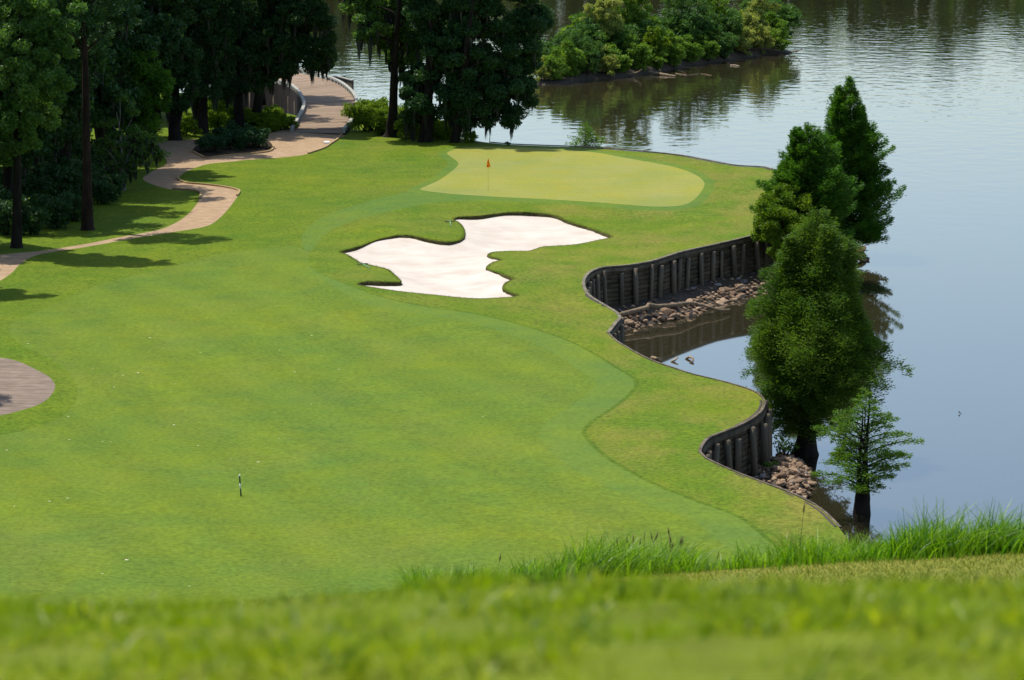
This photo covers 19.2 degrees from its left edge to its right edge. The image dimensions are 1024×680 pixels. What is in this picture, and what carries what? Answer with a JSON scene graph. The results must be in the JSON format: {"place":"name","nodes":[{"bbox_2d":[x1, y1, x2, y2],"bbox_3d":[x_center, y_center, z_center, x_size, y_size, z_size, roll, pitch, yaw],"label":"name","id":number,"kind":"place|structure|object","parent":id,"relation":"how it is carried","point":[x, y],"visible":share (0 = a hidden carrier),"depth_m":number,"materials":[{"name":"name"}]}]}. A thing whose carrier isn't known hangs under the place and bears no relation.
{"place":"outdoors","nodes":[
{"label":"outdoors","id":0,"kind":"place"},
{"bbox_2d":[0,358,54,414],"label":"paved path","id":1,"kind":"structure","parent":0,"point":[23,386],"depth_m":134.03,"materials":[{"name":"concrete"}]},
{"bbox_2d":[0,129,344,279],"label":"cart path","id":2,"kind":"structure","parent":0,"point":[214,204],"depth_m":211.12,"materials":[{"name":"concrete"}]},
{"bbox_2d":[176,172,240,195],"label":"kerb","id":3,"kind":"structure","parent":2,"relation":"on","point":[186,182],"depth_m":205.59,"materials":[{"name":"concrete"}]},
{"bbox_2d":[192,145,273,157],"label":"kerb","id":4,"kind":"structure","parent":2,"relation":"on","point":[202,156],"depth_m":225.01,"materials":[{"name":"concrete"}]},
{"bbox_2d":[0,93,849,551],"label":"ground","id":5,"kind":"structure","parent":0,"point":[660,423],"depth_m":175.21,"materials":[{"name":"green plant"}]},
{"bbox_2d":[0,193,31,235],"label":"understory shrub","id":6,"kind":"object","parent":5,"relation":"on","point":[5,213],"visible":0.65,"depth_m":181.41,"materials":[{"name":"green plant"}]},
{"bbox_2d":[0,0,69,200],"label":"dark tree","id":7,"kind":"object","parent":5,"relation":"on","point":[27,159],"visible":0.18,"depth_m":188.51,"materials":[{"name":"green plant"}]},
{"bbox_2d":[12,173,57,211],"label":"understory shrub","id":8,"kind":"object","parent":5,"relation":"on","point":[31,186],"visible":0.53,"depth_m":190.65,"materials":[{"name":"green plant"}]},
{"bbox_2d":[22,204,51,234],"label":"understory shrub","id":9,"kind":"object","parent":5,"relation":"on","point":[33,214],"visible":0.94,"depth_m":181.96,"materials":[{"name":"green plant"}]},
{"bbox_2d":[0,0,87,247],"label":"broadleaf tree","id":10,"kind":"object","parent":5,"relation":"on","point":[25,120],"visible":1,"depth_m":173.53,"materials":[{"name":"green plant"}]},
{"bbox_2d":[29,191,73,228],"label":"understory shrub","id":11,"kind":"object","parent":5,"relation":"on","point":[61,207],"visible":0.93,"depth_m":184.80,"materials":[{"name":"green plant"}]},
{"bbox_2d":[10,2,114,181],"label":"dark tree","id":12,"kind":"object","parent":5,"relation":"on","point":[73,107],"visible":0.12,"depth_m":194.95,"materials":[{"name":"green plant"}]},
{"bbox_2d":[55,187,93,221],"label":"understory shrub","id":13,"kind":"object","parent":5,"relation":"on","point":[77,200],"visible":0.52,"depth_m":187.60,"materials":[{"name":"green plant"}]},
{"bbox_2d":[64,155,106,194],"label":"understory shrub","id":14,"kind":"object","parent":5,"relation":"on","point":[97,169],"visible":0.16,"depth_m":200.12,"materials":[{"name":"green plant"}]},
{"bbox_2d":[31,0,140,188],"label":"dark tree","id":15,"kind":"object","parent":5,"relation":"on","point":[112,93],"visible":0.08,"depth_m":203.01,"materials":[{"name":"green plant"}]},
{"bbox_2d":[49,0,133,230],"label":"pine tree","id":16,"kind":"object","parent":5,"relation":"on","point":[95,12],"visible":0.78,"depth_m":183.07,"materials":[{"name":"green plant"}]},
{"bbox_2d":[92,176,119,204],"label":"understory shrub","id":17,"kind":"object","parent":5,"relation":"on","point":[104,187],"visible":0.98,"depth_m":196.06,"materials":[{"name":"green plant"}]},
{"bbox_2d":[92,170,127,199],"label":"understory shrub","id":18,"kind":"object","parent":5,"relation":"on","point":[118,180],"visible":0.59,"depth_m":198.10,"materials":[{"name":"green plant"}]},
{"bbox_2d":[91,0,161,142],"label":"dark tree","id":19,"kind":"object","parent":5,"relation":"on","point":[142,43],"visible":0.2,"depth_m":213.53,"materials":[{"name":"green plant"}]},
{"bbox_2d":[93,94,170,190],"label":"leafy tree","id":20,"kind":"object","parent":5,"relation":"on","point":[140,154],"visible":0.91,"depth_m":203.57,"materials":[{"name":"plant"}]},
{"bbox_2d":[113,45,176,162],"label":"broadleaf tree","id":21,"kind":"object","parent":5,"relation":"on","point":[159,82],"visible":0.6,"depth_m":214.72,"materials":[{"name":"green plant"}]},
{"bbox_2d":[122,0,187,141],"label":"dark tree","id":22,"kind":"object","parent":5,"relation":"on","point":[168,27],"visible":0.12,"depth_m":226.43,"materials":[{"name":"green plant"}]},
{"bbox_2d":[141,0,204,140],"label":"mossy tree","id":23,"kind":"object","parent":5,"relation":"on","point":[182,64],"visible":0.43,"depth_m":232.42,"materials":[{"name":"green plant"}]},
{"bbox_2d":[181,118,202,135],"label":"bank bush","id":24,"kind":"object","parent":5,"relation":"on","point":[189,125],"visible":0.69,"depth_m":236.34,"materials":[{"name":"green plant"}]},
{"bbox_2d":[179,0,236,133],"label":"mossy tree","id":25,"kind":"object","parent":5,"relation":"on","point":[204,27],"visible":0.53,"depth_m":237.33,"materials":[{"name":"green plant"}]},
{"bbox_2d":[208,108,233,128],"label":"bank bush","id":26,"kind":"object","parent":5,"relation":"on","point":[223,116],"visible":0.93,"depth_m":239.63,"materials":[{"name":"green plant"}]},
{"bbox_2d":[193,140,271,156],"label":"planting bed","id":27,"kind":"object","parent":5,"relation":"on","point":[222,151],"visible":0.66,"depth_m":227.88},
{"bbox_2d":[194,132,225,151],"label":"bed shrub","id":28,"kind":"object","parent":27,"relation":"on","point":[212,141],"visible":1,"depth_m":225.74,"materials":[{"name":"green plant"}]},
{"bbox_2d":[210,119,241,141],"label":"bed shrub","id":29,"kind":"object","parent":27,"relation":"on","point":[231,124],"visible":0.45,"depth_m":231.84,"materials":[{"name":"green plant"}]},
{"bbox_2d":[221,128,253,149],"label":"bed shrub","id":30,"kind":"object","parent":27,"relation":"on","point":[238,136],"visible":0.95,"depth_m":228.25,"materials":[{"name":"green plant"}]},
{"bbox_2d":[240,122,270,147],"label":"bed shrub","id":31,"kind":"object","parent":27,"relation":"on","point":[259,136],"visible":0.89,"depth_m":230.03,"materials":[{"name":"green plant"}]},
{"bbox_2d":[207,0,273,127],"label":"mossy tree","id":32,"kind":"object","parent":5,"relation":"on","point":[233,89],"visible":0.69,"depth_m":240.40,"materials":[{"name":"green plant"}]},
{"bbox_2d":[246,109,280,128],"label":"bank bush","id":33,"kind":"object","parent":5,"relation":"on","point":[252,116],"visible":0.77,"depth_m":241.49,"materials":[{"name":"green plant"}]},
{"bbox_2d":[252,116,281,131],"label":"bank bush","id":34,"kind":"object","parent":5,"relation":"on","point":[262,122],"visible":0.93,"depth_m":239.44,"materials":[{"name":"green plant"}]},
{"bbox_2d":[242,0,338,128],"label":"mossy tree","id":35,"kind":"object","parent":5,"relation":"on","point":[282,56],"visible":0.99,"depth_m":240.08,"materials":[{"name":"green plant"}]},
{"bbox_2d":[340,99,382,122],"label":"bank bush","id":36,"kind":"object","parent":5,"relation":"on","point":[364,104],"visible":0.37,"depth_m":246.55,"materials":[{"name":"green plant"}]},
{"bbox_2d":[346,105,385,130],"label":"bank bush","id":37,"kind":"object","parent":5,"relation":"on","point":[359,118],"visible":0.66,"depth_m":241.47,"materials":[{"name":"green plant"}]},
{"bbox_2d":[0,246,736,608],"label":"fairway","id":38,"kind":"structure","parent":5,"relation":"on","point":[352,444],"depth_m":120.64,"materials":[{"name":"green plant"}]},
{"bbox_2d":[338,0,425,137],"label":"mossy tree","id":39,"kind":"object","parent":5,"relation":"on","point":[392,25],"visible":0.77,"depth_m":235.39,"materials":[{"name":"green plant"}]},
{"bbox_2d":[369,111,399,134],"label":"bank bush","id":40,"kind":"object","parent":5,"relation":"on","point":[379,121],"visible":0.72,"depth_m":238.98,"materials":[{"name":"green plant"}]},
{"bbox_2d":[5,247,778,564],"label":"fairway border","id":41,"kind":"object","parent":5,"relation":"on","point":[563,439],"visible":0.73,"depth_m":124.00,"materials":[{"name":"green plant"}]},
{"bbox_2d":[9,246,780,548],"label":"rough edge","id":42,"kind":"object","parent":5,"relation":"on","point":[606,456],"visible":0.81,"depth_m":125.05,"materials":[{"name":"green plant"}]},
{"bbox_2d":[393,120,419,138],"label":"bank bush","id":43,"kind":"object","parent":5,"relation":"on","point":[399,125],"visible":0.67,"depth_m":236.07,"materials":[{"name":"green plant"}]},
{"bbox_2d":[396,0,473,142],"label":"mossy tree","id":44,"kind":"object","parent":5,"relation":"on","point":[423,83],"visible":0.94,"depth_m":232.39,"materials":[{"name":"green plant"}]},
{"bbox_2d":[432,121,452,139],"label":"bank bush","id":45,"kind":"object","parent":5,"relation":"on","point":[439,133],"visible":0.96,"depth_m":234.87,"materials":[{"name":"green plant"}]},
{"bbox_2d":[339,211,610,298],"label":"bunker lip","id":46,"kind":"object","parent":5,"relation":"on","point":[375,283],"visible":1,"depth_m":178.88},
{"bbox_2d":[345,216,606,297],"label":"bunker sand","id":47,"kind":"structure","parent":5,"relation":"on","point":[453,270],"depth_m":175.74,"materials":[{"name":"white sand"}]},
{"bbox_2d":[434,0,555,142],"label":"mossy tree","id":48,"kind":"object","parent":5,"relation":"on","point":[487,83],"visible":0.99,"depth_m":231.48,"materials":[{"name":"green plant"}]},
{"bbox_2d":[302,146,714,251],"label":"green collar","id":49,"kind":"object","parent":5,"relation":"on","point":[315,232],"visible":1,"depth_m":196.41,"materials":[{"name":"green plant"}]},
{"bbox_2d":[420,147,704,206],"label":"putting green","id":50,"kind":"object","parent":5,"relation":"on","point":[543,173],"visible":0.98,"depth_m":209.45,"materials":[{"name":"green plant"}]},
{"bbox_2d":[490,142,776,171],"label":"retaining wall","id":51,"kind":"structure","parent":5,"relation":"on","point":[708,160],"depth_m":225.43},
{"bbox_2d":[582,235,792,344],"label":"retaining wall","id":52,"kind":"structure","parent":5,"relation":"on","point":[636,283],"depth_m":173.44,"materials":[{"name":"brown wood"}]},
{"bbox_2d":[607,332,771,455],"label":"retaining wall","id":53,"kind":"structure","parent":5,"relation":"on","point":[756,392],"depth_m":136.13,"materials":[{"name":"brown wood"}]},
{"bbox_2d":[698,402,771,476],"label":"retaining wall","id":54,"kind":"structure","parent":5,"relation":"on","point":[744,447],"depth_m":125.93,"materials":[{"name":"brown wood"}]},
{"bbox_2d":[699,451,848,539],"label":"retaining wall","id":55,"kind":"structure","parent":5,"relation":"on","point":[805,499],"depth_m":111.84,"materials":[{"name":"brown wood"}]},
{"bbox_2d":[750,183,812,261],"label":"broadleaf tree","id":56,"kind":"object","parent":5,"relation":"on","point":[770,214],"visible":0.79,"depth_m":178.62,"materials":[{"name":"green plant"}]},
{"bbox_2d":[0,552,1023,679],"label":"hill","id":57,"kind":"structure","parent":0,"point":[746,648],"depth_m":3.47,"materials":[{"name":"green plant"}]},
{"bbox_2d":[388,494,1023,591],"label":"tall grass","id":58,"kind":"structure","parent":57,"relation":"on","point":[919,542],"depth_m":24.63,"materials":[{"name":"green plant"}]},
{"bbox_2d":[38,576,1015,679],"bbox_3d":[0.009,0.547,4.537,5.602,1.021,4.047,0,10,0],"label":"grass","id":59,"kind":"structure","parent":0,"point":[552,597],"depth_m":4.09,"materials":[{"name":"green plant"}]},
{"bbox_2d":[149,549,1023,610],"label":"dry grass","id":60,"kind":"structure","parent":0,"point":[830,570],"depth_m":22.88,"materials":[{"name":"green plant"}]},
{"bbox_2d":[179,0,1023,546],"bbox_3d":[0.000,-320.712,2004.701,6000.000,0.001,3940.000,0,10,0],"label":"lake water","id":61,"kind":"structure","parent":0,"point":[939,84],"depth_m":243.14,"materials":[{"name":"blue liquid"}]},
{"bbox_2d":[243,69,357,134],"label":"timber bridge","id":62,"kind":"structure","parent":61,"relation":"in","point":[316,105],"depth_m":268.46,"materials":[{"name":"brown wood"}]},
{"bbox_2d":[564,120,605,148],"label":"cypress tree","id":63,"kind":"object","parent":61,"relation":"in","point":[585,138],"visible":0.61,"depth_m":243.70,"materials":[{"name":"green plant"}]},
{"bbox_2d":[750,454,811,496],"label":"rubble","id":64,"kind":"object","parent":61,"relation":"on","point":[782,458],"visible":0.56,"depth_m":127.17,"materials":[{"name":"brown stone"}]},
{"bbox_2d":[757,456,810,491],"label":"rock pile bank","id":65,"kind":"object","parent":61,"relation":"in","point":[774,481],"visible":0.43,"depth_m":126.53,"materials":[{"name":"brown stone"}]},
{"bbox_2d":[772,433,799,456],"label":"weed","id":66,"kind":"object","parent":65,"relation":"on","point":[786,449],"visible":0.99,"depth_m":131.78,"materials":[{"name":"green plant"}]},
{"bbox_2d":[738,205,915,457],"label":"cypress tree","id":67,"kind":"object","parent":61,"relation":"in","point":[817,359],"visible":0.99,"depth_m":131.75,"materials":[{"name":"green plant"}]},
{"bbox_2d":[810,387,924,515],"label":"cypress tree","id":68,"kind":"object","parent":61,"relation":"in","point":[862,484],"visible":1,"depth_m":121.90,"materials":[{"name":"green plant"}]},
{"bbox_2d":[536,45,790,84],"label":"island","id":69,"kind":"structure","parent":0,"point":[591,75],"depth_m":332.05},
{"bbox_2d":[528,55,557,81],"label":"island shrub","id":70,"kind":"object","parent":69,"relation":"on","point":[543,72],"visible":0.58,"depth_m":316.82,"materials":[{"name":"green plant"}]},
{"bbox_2d":[543,46,570,79],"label":"island shrub","id":71,"kind":"object","parent":69,"relation":"on","point":[556,59],"visible":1,"depth_m":317.03,"materials":[{"name":"green plant"}]},
{"bbox_2d":[557,39,587,76],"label":"island shrub","id":72,"kind":"object","parent":69,"relation":"on","point":[575,58],"visible":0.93,"depth_m":319.20,"materials":[{"name":"green plant"}]},
{"bbox_2d":[550,16,605,44],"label":"island shrub","id":73,"kind":"object","parent":69,"relation":"on","point":[581,28],"visible":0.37,"depth_m":326.73,"materials":[{"name":"green plant"}]},
{"bbox_2d":[563,31,604,73],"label":"island shrub","id":74,"kind":"object","parent":69,"relation":"on","point":[592,53],"visible":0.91,"depth_m":321.67,"materials":[{"name":"green plant"}]},
{"bbox_2d":[580,0,624,36],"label":"island tree","id":75,"kind":"object","parent":69,"relation":"on","point":[611,18],"visible":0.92,"depth_m":329.21,"materials":[{"name":"green plant"}]},
{"bbox_2d":[583,31,622,55],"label":"island shrub","id":76,"kind":"object","parent":69,"relation":"on","point":[612,45],"visible":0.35,"depth_m":327.45,"materials":[{"name":"green plant"}]},
{"bbox_2d":[590,45,619,75],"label":"island shrub","id":77,"kind":"object","parent":69,"relation":"on","point":[609,62],"visible":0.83,"depth_m":323.58,"materials":[{"name":"green plant"}]},
{"bbox_2d":[602,48,633,72],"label":"island shrub","id":78,"kind":"object","parent":69,"relation":"on","point":[625,61],"visible":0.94,"depth_m":325.24,"materials":[{"name":"green plant"}]},
{"bbox_2d":[603,23,638,54],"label":"island shrub","id":79,"kind":"object","parent":69,"relation":"on","point":[619,41],"visible":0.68,"depth_m":330.02,"materials":[{"name":"green plant"}]},
{"bbox_2d":[612,0,654,24],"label":"island tree","id":80,"kind":"object","parent":69,"relation":"on","point":[632,8],"visible":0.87,"depth_m":335.40,"materials":[{"name":"green plant"}]},
{"bbox_2d":[620,32,653,69],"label":"island shrub","id":81,"kind":"object","parent":69,"relation":"on","point":[644,50],"visible":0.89,"depth_m":328.02,"materials":[{"name":"green plant"}]},
{"bbox_2d":[619,19,665,49],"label":"island shrub","id":82,"kind":"object","parent":69,"relation":"on","point":[641,31],"visible":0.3,"depth_m":333.48,"materials":[{"name":"green plant"}]},
{"bbox_2d":[638,35,667,70],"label":"island shrub","id":83,"kind":"object","parent":69,"relation":"on","point":[658,59],"visible":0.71,"depth_m":331.79,"materials":[{"name":"green plant"}]},
{"bbox_2d":[641,26,671,64],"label":"bush","id":84,"kind":"object","parent":69,"relation":"on","point":[656,34],"visible":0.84,"depth_m":331.98,"materials":[{"name":"green plant"}]},
{"bbox_2d":[642,15,678,58],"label":"island shrub","id":85,"kind":"object","parent":69,"relation":"on","point":[654,19],"visible":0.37,"depth_m":336.01,"materials":[{"name":"green plant"}]},
{"bbox_2d":[664,35,686,67],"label":"island shrub","id":86,"kind":"object","parent":69,"relation":"on","point":[674,55],"visible":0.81,"depth_m":334.89,"materials":[{"name":"green plant"}]},
{"bbox_2d":[660,0,715,45],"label":"island tree","id":87,"kind":"object","parent":69,"relation":"on","point":[682,5],"visible":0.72,"depth_m":344.52,"materials":[{"name":"green plant"}]},
{"bbox_2d":[664,5,718,45],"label":"island shrub","id":88,"kind":"object","parent":69,"relation":"on","point":[684,28],"visible":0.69,"depth_m":343.27,"materials":[{"name":"green plant"}]},
{"bbox_2d":[683,33,704,62],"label":"island shrub","id":89,"kind":"object","parent":69,"relation":"on","point":[693,51],"visible":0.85,"depth_m":339.58,"materials":[{"name":"green plant"}]},
{"bbox_2d":[693,34,720,61],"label":"island shrub","id":90,"kind":"object","parent":69,"relation":"on","point":[712,47],"visible":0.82,"depth_m":342.92,"materials":[{"name":"green plant"}]},
{"bbox_2d":[698,0,744,32],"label":"island tree","id":91,"kind":"object","parent":69,"relation":"on","point":[720,7],"visible":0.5,"depth_m":352.04,"materials":[{"name":"green plant"}]},
{"bbox_2d":[707,28,739,59],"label":"island shrub","id":92,"kind":"object","parent":69,"relation":"on","point":[727,43],"visible":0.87,"depth_m":346.05,"materials":[{"name":"green plant"}]},
{"bbox_2d":[707,9,743,41],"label":"island shrub","id":93,"kind":"object","parent":69,"relation":"on","point":[733,24],"visible":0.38,"depth_m":349.39,"materials":[{"name":"green plant"}]},
{"bbox_2d":[731,25,758,54],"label":"island shrub","id":94,"kind":"object","parent":69,"relation":"on","point":[745,40],"visible":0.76,"depth_m":350.54,"materials":[{"name":"green plant"}]},
{"bbox_2d":[738,9,762,45],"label":"island shrub","id":95,"kind":"object","parent":69,"relation":"on","point":[748,19],"visible":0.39,"depth_m":354.45,"materials":[{"name":"green plant"}]},
{"bbox_2d":[745,0,780,17],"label":"island tree","id":96,"kind":"object","parent":69,"relation":"on","point":[754,4],"visible":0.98,"depth_m":359.03,"materials":[{"name":"green plant"}]},
{"bbox_2d":[751,25,775,53],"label":"island shrub","id":97,"kind":"object","parent":69,"relation":"on","point":[764,39],"visible":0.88,"depth_m":354.10,"materials":[{"name":"green plant"}]},
{"bbox_2d":[739,0,802,41],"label":"island shrub","id":98,"kind":"object","parent":69,"relation":"on","point":[786,14],"visible":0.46,"depth_m":364.90,"materials":[{"name":"green plant"}]},
{"bbox_2d":[765,11,786,41],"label":"island shrub","id":99,"kind":"object","parent":69,"relation":"on","point":[770,15],"visible":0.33,"depth_m":361.58,"materials":[{"name":"green plant"}]},
{"bbox_2d":[766,20,792,50],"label":"island shrub","id":100,"kind":"object","parent":69,"relation":"on","point":[779,35],"visible":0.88,"depth_m":356.45,"materials":[{"name":"green plant"}]},
{"bbox_2d":[608,267,776,331],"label":"rock bank","id":101,"kind":"object","parent":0,"point":[683,295],"visible":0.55,"depth_m":174.42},
{"bbox_2d":[619,302,730,315],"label":"fallen log","id":102,"kind":"object","parent":101,"relation":"on","point":[639,309],"visible":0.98,"depth_m":169.38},
{"bbox_2d":[618,275,772,331],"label":"rubble","id":103,"kind":"object","parent":101,"relation":"on","point":[674,311],"visible":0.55,"depth_m":173.07,"materials":[{"name":"brown stone"}]},
{"bbox_2d":[749,122,864,246],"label":"cypress tree","id":104,"kind":"object","parent":101,"relation":"on","point":[805,165],"visible":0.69,"depth_m":180.76,"materials":[{"name":"green plant"}]},
{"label":"point bank","id":105,"kind":"structure","parent":0,"visible":0},
{"bbox_2d":[823,74,906,252],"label":"cypress tree","id":106,"kind":"object","parent":105,"relation":"on","point":[857,135],"visible":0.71,"depth_m":191.64,"materials":[{"name":"green plant"}]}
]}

